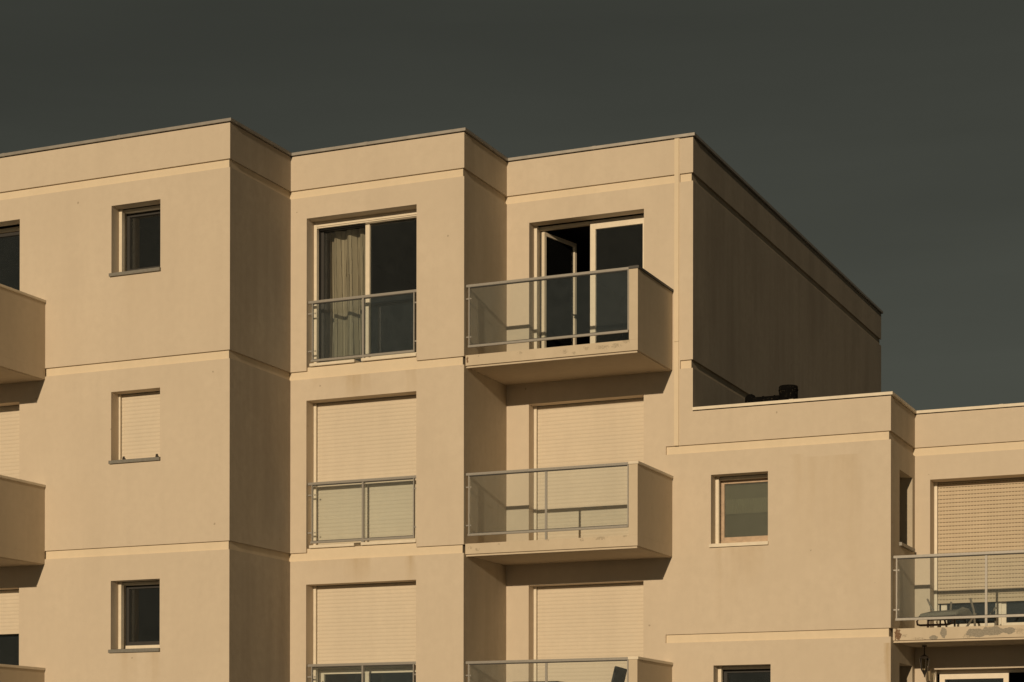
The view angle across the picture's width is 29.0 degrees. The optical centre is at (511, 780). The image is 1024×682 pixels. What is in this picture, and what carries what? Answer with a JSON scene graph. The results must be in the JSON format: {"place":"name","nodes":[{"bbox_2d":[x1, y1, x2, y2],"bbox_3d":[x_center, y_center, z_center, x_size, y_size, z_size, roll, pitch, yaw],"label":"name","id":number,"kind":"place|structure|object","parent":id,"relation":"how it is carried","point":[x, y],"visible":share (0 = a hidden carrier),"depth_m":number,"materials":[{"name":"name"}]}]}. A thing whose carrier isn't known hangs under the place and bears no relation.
{"place":"outdoors","nodes":[
{"label":"outdoors","id":0,"kind":"place"},
{"bbox_2d":[0,0,1023,410],"label":"sky","id":1,"kind":"structure","parent":0,"point":[889,134],"materials":[{"name":"grey"}]},
{"label":"ground","id":2,"kind":"structure","parent":0,"visible":0},
{"bbox_2d":[0,118,1023,681],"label":"apartment building","id":3,"kind":"structure","parent":2,"relation":"on","point":[530,436],"depth_m":29.35,"materials":[{"name":"paint"}]},
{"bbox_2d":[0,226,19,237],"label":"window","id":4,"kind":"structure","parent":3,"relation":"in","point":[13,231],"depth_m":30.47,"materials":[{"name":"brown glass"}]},
{"bbox_2d":[108,581,159,652],"bbox_3d":[-5.482,-2.424,29.282,0.890,1.064,0.418,0,0,24],"label":"window","id":5,"kind":"structure","parent":3,"relation":"in","point":[125,644],"depth_m":29.47,"materials":[{"name":"white plastic"}]},
{"bbox_2d":[109,205,160,276],"bbox_3d":[-5.474,-7.985,29.297,0.890,1.049,0.418,0,0,24],"label":"window","id":6,"kind":"structure","parent":3,"relation":"in","point":[125,216],"depth_m":29.48,"materials":[{"name":"beige plastic"}]},
{"bbox_2d":[330,227,364,360],"bbox_3d":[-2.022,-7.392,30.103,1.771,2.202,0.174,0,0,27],"label":"curtain","id":7,"kind":"object","parent":3,"relation":"hanging from","point":[347,270],"visible":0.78,"depth_m":30.38,"materials":[{"name":"beige fabric"}]},
{"bbox_2d":[309,209,416,366],"bbox_3d":[-2.180,-7.386,29.760,1.854,2.243,0.412,0,0,24],"label":"window","id":8,"kind":"structure","parent":3,"relation":"in","point":[368,222],"depth_m":29.92,"materials":[{"name":"white plastic"}]},
{"bbox_2d":[318,666,415,681],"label":"window","id":9,"kind":"structure","parent":3,"relation":"in","point":[321,672],"depth_m":29.92,"materials":[{"name":"white plastic"}]},
{"bbox_2d":[534,215,643,348],"bbox_3d":[1.374,-7.359,30.380,1.852,2.274,0.935,0,0,24],"label":"window","id":10,"kind":"structure","parent":3,"relation":"in","point":[559,255],"depth_m":30.51,"materials":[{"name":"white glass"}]},
{"bbox_2d":[611,666,626,681],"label":"patio chair","id":11,"kind":"object","parent":3,"relation":"on","point":[619,674],"visible":0.92,"depth_m":28.80,"materials":[{"name":"fabric"}]},
{"bbox_2d":[709,474,768,547],"bbox_3d":[3.387,-3.945,28.994,0.893,1.062,0.498,0,0,24],"label":"window","id":12,"kind":"structure","parent":3,"relation":"in","point":[741,502],"depth_m":29.18,"materials":[{"name":"white plastic"}]},
{"bbox_2d":[718,665,770,681],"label":"window","id":13,"kind":"structure","parent":3,"relation":"in","point":[723,672],"depth_m":29.12,"materials":[{"name":"white plastic"}]},
{"bbox_2d":[745,384,797,402],"bbox_3d":[3.943,-5.539,30.090,0.830,0.877,0.300,0,0,24],"label":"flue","id":14,"kind":"object","parent":3,"relation":"on","point":[788,391],"visible":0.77,"depth_m":29.92,"materials":[{"name":"metal"}]},
{"bbox_2d":[899,542,914,551],"bbox_3d":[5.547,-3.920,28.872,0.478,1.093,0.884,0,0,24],"label":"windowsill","id":15,"kind":"structure","parent":3,"relation":"in","point":[901,544],"depth_m":28.71,"materials":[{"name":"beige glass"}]},
{"bbox_2d":[919,645,929,676],"bbox_3d":[5.967,-1.730,28.639,0.151,0.462,0.156,0,0,24],"label":"lantern","id":16,"kind":"object","parent":3,"relation":"hanging from","point":[927,659],"visible":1,"depth_m":28.62,"materials":[{"name":"metal"}]},
{"bbox_2d":[916,599,972,627],"bbox_3d":[6.189,-2.390,28.295,0.743,0.455,0.456,0,0,24],"label":"folded lounger","id":17,"kind":"object","parent":3,"relation":"on","point":[961,611],"visible":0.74,"depth_m":28.17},
{"bbox_2d":[950,598,998,626],"bbox_3d":[6.612,-2.383,28.398,0.676,0.464,0.306,0,0,24],"label":"chair","id":18,"kind":"object","parent":3,"relation":"on","point":[974,613],"visible":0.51,"depth_m":28.32,"materials":[{"name":"metal"}]},
{"bbox_2d":[932,669,1023,681],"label":"window","id":19,"kind":"structure","parent":3,"relation":"in","point":[993,673],"depth_m":29.21,"materials":[{"name":"white plastic"}]},
{"bbox_2d":[938,601,1023,626],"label":"window","id":20,"kind":"structure","parent":3,"relation":"in","point":[1001,608],"depth_m":29.24,"materials":[{"name":"white plastic"}]}
]}

